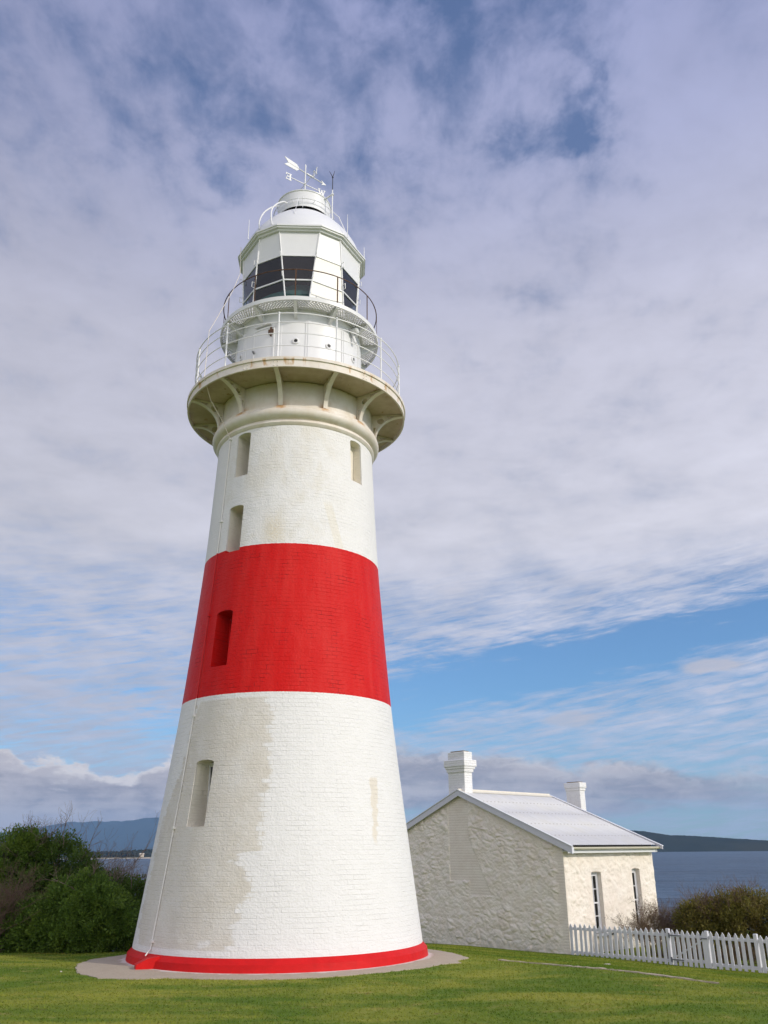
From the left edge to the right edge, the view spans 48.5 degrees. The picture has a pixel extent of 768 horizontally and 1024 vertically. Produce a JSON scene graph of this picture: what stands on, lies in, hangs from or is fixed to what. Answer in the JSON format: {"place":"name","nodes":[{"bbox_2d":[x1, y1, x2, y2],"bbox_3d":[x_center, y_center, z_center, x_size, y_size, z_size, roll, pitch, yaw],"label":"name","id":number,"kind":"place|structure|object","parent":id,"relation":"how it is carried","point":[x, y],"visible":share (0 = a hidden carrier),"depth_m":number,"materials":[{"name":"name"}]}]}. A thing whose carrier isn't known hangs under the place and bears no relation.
{"place":"outdoors","nodes":[
{"label":"outdoors","id":0,"kind":"place"},
{"bbox_2d":[0,817,158,851],"bbox_3d":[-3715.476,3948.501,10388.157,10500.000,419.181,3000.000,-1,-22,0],"label":"hills","id":1,"kind":"structure","parent":0,"point":[143,829],"depth_m":9895.90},
{"bbox_2d":[62,857,143,858],"bbox_3d":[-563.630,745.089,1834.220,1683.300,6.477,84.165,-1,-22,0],"label":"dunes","id":2,"kind":"structure","parent":0,"point":[112,857],"depth_m":1819.39,"materials":[{"name":"beige sand"}]},
{"bbox_2d":[60,857,150,858],"bbox_3d":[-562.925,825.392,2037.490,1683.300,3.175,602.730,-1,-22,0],"label":"beach","id":3,"kind":"structure","parent":0,"point":[130,858],"depth_m":1793.91,"materials":[{"name":"beige sand"}]},
{"bbox_2d":[62,849,152,856],"bbox_3d":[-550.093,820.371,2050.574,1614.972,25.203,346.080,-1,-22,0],"label":"wood","id":4,"kind":"object","parent":3,"relation":"on","point":[139,851],"visible":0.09,"depth_m":1941.35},
{"bbox_2d":[75,949,468,979],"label":"path","id":5,"kind":"structure","parent":0,"point":[116,967],"depth_m":14.25,"materials":[{"name":"concrete"}]},
{"bbox_2d":[125,156,427,973],"bbox_3d":[-2.122,-0.552,20.324,5.812,19.870,5.812,2,-22,-6],"label":"lighthouse","id":6,"kind":"object","parent":5,"relation":"on","point":[281,843],"visible":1,"depth_m":16.99,"materials":[{"name":"paint"}]},
{"bbox_2d":[207,763,213,803],"bbox_3d":[-3.177,5.341,16.171,0.394,1.150,0.235,-2,-22,4],"label":"window","id":7,"kind":"structure","parent":6,"relation":"in","point":[211,764],"depth_m":16.38,"materials":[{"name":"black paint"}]},
{"bbox_2d":[228,617,231,647],"bbox_3d":[-3.036,2.668,17.531,0.384,1.120,0.232,-2,-22,4],"label":"window","id":8,"kind":"structure","parent":6,"relation":"in","point":[230,622],"depth_m":17.73,"materials":[{"name":"red paint"}]},
{"bbox_2d":[252,323,274,358],"bbox_3d":[-2.860,-3.700,20.039,0.596,1.565,0.143,-11,-24,24],"label":"door","id":9,"kind":"structure","parent":6,"relation":"in","point":[269,339],"depth_m":20.17,"materials":[{"name":"white metal"}]},
{"bbox_2d":[0,930,767,1023],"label":"ground","id":10,"kind":"structure","parent":0,"point":[302,1005],"depth_m":11.70,"materials":[{"name":"green plant"}]},
{"bbox_2d":[0,852,48,952],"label":"dry shrub","id":11,"kind":"object","parent":10,"relation":"on","point":[11,896],"visible":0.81,"depth_m":18.55,"materials":[{"name":"brown plant"}]},
{"bbox_2d":[0,893,61,952],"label":"bush","id":12,"kind":"object","parent":10,"relation":"on","point":[5,923],"visible":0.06,"depth_m":18.50,"materials":[{"name":"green plant"}]},
{"bbox_2d":[0,814,65,933],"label":"bush","id":13,"kind":"object","parent":10,"relation":"on","point":[12,843],"visible":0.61,"depth_m":20.18,"materials":[{"name":"green plant"}]},
{"bbox_2d":[0,801,106,895],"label":"bush","id":14,"kind":"object","parent":10,"relation":"on","point":[57,850],"visible":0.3,"depth_m":20.43,"materials":[{"name":"green plant"}]},
{"bbox_2d":[0,846,140,953],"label":"bush","id":15,"kind":"object","parent":10,"relation":"on","point":[94,913],"visible":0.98,"depth_m":18.20,"materials":[{"name":"green plant"}]},
{"bbox_2d":[0,810,158,884],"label":"dry shrub","id":16,"kind":"object","parent":10,"relation":"on","point":[131,847],"visible":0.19,"depth_m":21.02,"materials":[{"name":"plant"}]},
{"bbox_2d":[81,830,146,905],"bbox_3d":[-6.817,9.384,21.204,3.443,2.939,3.375,-1,-22,0],"label":"dry shrub","id":17,"kind":"object","parent":10,"relation":"on","point":[132,862],"visible":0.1,"depth_m":21.18,"materials":[{"name":"plant"}]},
{"bbox_2d":[88,841,149,950],"bbox_3d":[-5.961,9.066,19.995,2.902,2.530,1.914,-1,-22,0],"label":"bush","id":18,"kind":"object","parent":10,"relation":"on","point":[137,887],"visible":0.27,"depth_m":20.11,"materials":[{"name":"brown plant"}]},
{"bbox_2d":[406,750,662,954],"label":"cottage","id":19,"kind":"structure","parent":10,"relation":"on","point":[527,871],"depth_m":28.35,"materials":[{"name":"stone"}]},
{"bbox_2d":[591,872,608,935],"bbox_3d":[6.679,12.371,27.070,0.600,1.920,0.580,19,-29,-39],"label":"window","id":20,"kind":"structure","parent":19,"relation":"in","point":[596,899],"depth_m":27.15,"materials":[{"name":"clear glass"}]},
{"bbox_2d":[632,868,640,927],"bbox_3d":[8.374,12.916,28.563,0.432,1.840,0.291,4,-22,-11],"label":"window","id":21,"kind":"structure","parent":19,"relation":"in","point":[633,870],"depth_m":28.73,"materials":[{"name":"clear glass"}]},
{"bbox_2d":[498,959,718,983],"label":"kerb","id":22,"kind":"structure","parent":10,"relation":"on","point":[654,974],"depth_m":14.18,"materials":[{"name":"concrete"}]},
{"bbox_2d":[569,923,673,964],"bbox_3d":[6.720,12.391,24.383,0.096,1.030,3.297,19,-28,-39],"label":"picket fence","id":23,"kind":"object","parent":10,"relation":"on","point":[638,957],"visible":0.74,"depth_m":24.26,"materials":[{"name":"white paint"}]},
{"bbox_2d":[604,894,685,956],"bbox_3d":[7.978,12.583,25.763,2.244,1.846,2.958,-1,-22,0],"label":"dry shrub","id":24,"kind":"object","parent":10,"relation":"on","point":[645,923],"visible":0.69,"depth_m":25.72,"materials":[{"name":"brown plant"}]},
{"bbox_2d":[636,889,709,951],"bbox_3d":[9.072,12.562,26.117,2.558,1.903,2.491,-1,-22,0],"label":"dry shrub","id":25,"kind":"object","parent":10,"relation":"on","point":[669,914],"visible":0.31,"depth_m":26.21,"materials":[{"name":"brown plant"}]},
{"bbox_2d":[655,931,703,962],"bbox_3d":[8.475,12.288,24.097,1.463,0.880,1.371,19,-29,-40],"label":"dry shrub","id":26,"kind":"object","parent":10,"relation":"on","point":[662,953],"visible":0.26,"depth_m":23.93,"materials":[{"name":"brown plant"}]},
{"bbox_2d":[664,880,733,927],"bbox_3d":[9.977,12.369,26.015,2.375,2.129,2.529,-1,-22,0],"label":"dry shrub","id":27,"kind":"object","parent":10,"relation":"on","point":[706,892],"visible":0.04,"depth_m":26.55,"materials":[{"name":"brown plant"}]},
{"bbox_2d":[671,875,740,954],"bbox_3d":[9.622,12.019,25.352,2.039,2.434,2.074,18,-28,-38],"label":"bush","id":28,"kind":"object","parent":10,"relation":"on","point":[695,910],"visible":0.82,"depth_m":25.07,"materials":[{"name":"green plant"}]},
{"bbox_2d":[703,931,767,965],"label":"dry shrub","id":29,"kind":"object","parent":10,"relation":"on","point":[735,956],"visible":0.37,"depth_m":22.99,"materials":[{"name":"brown plant"}]},
{"bbox_2d":[704,931,767,972],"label":"picket fence","id":30,"kind":"object","parent":10,"relation":"on","point":[761,964],"visible":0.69,"depth_m":21.97,"materials":[{"name":"white paint"}]},
{"bbox_2d":[668,930,708,967],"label":"picket gate","id":31,"kind":"structure","parent":30,"relation":"attached to","point":[690,960],"depth_m":22.88,"materials":[{"name":"white paint"}]},
{"bbox_2d":[707,872,767,958],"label":"bush","id":32,"kind":"object","parent":10,"relation":"on","point":[751,911],"visible":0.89,"depth_m":24.77,"materials":[{"name":"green plant"}]},
{"bbox_2d":[0,0,767,839],"label":"sky","id":33,"kind":"structure","parent":0,"point":[557,210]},
{"bbox_2d":[6,851,767,929],"bbox_3d":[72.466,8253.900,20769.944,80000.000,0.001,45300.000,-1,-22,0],"label":"water","id":34,"kind":"structure","parent":0,"point":[688,869],"depth_m":473.04,"materials":[{"name":"blue liquid"}]},
{"bbox_2d":[630,830,767,851],"bbox_3d":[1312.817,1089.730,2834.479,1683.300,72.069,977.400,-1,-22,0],"label":"hills","id":35,"kind":"structure","parent":0,"point":[676,843],"depth_m":2740.17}
]}

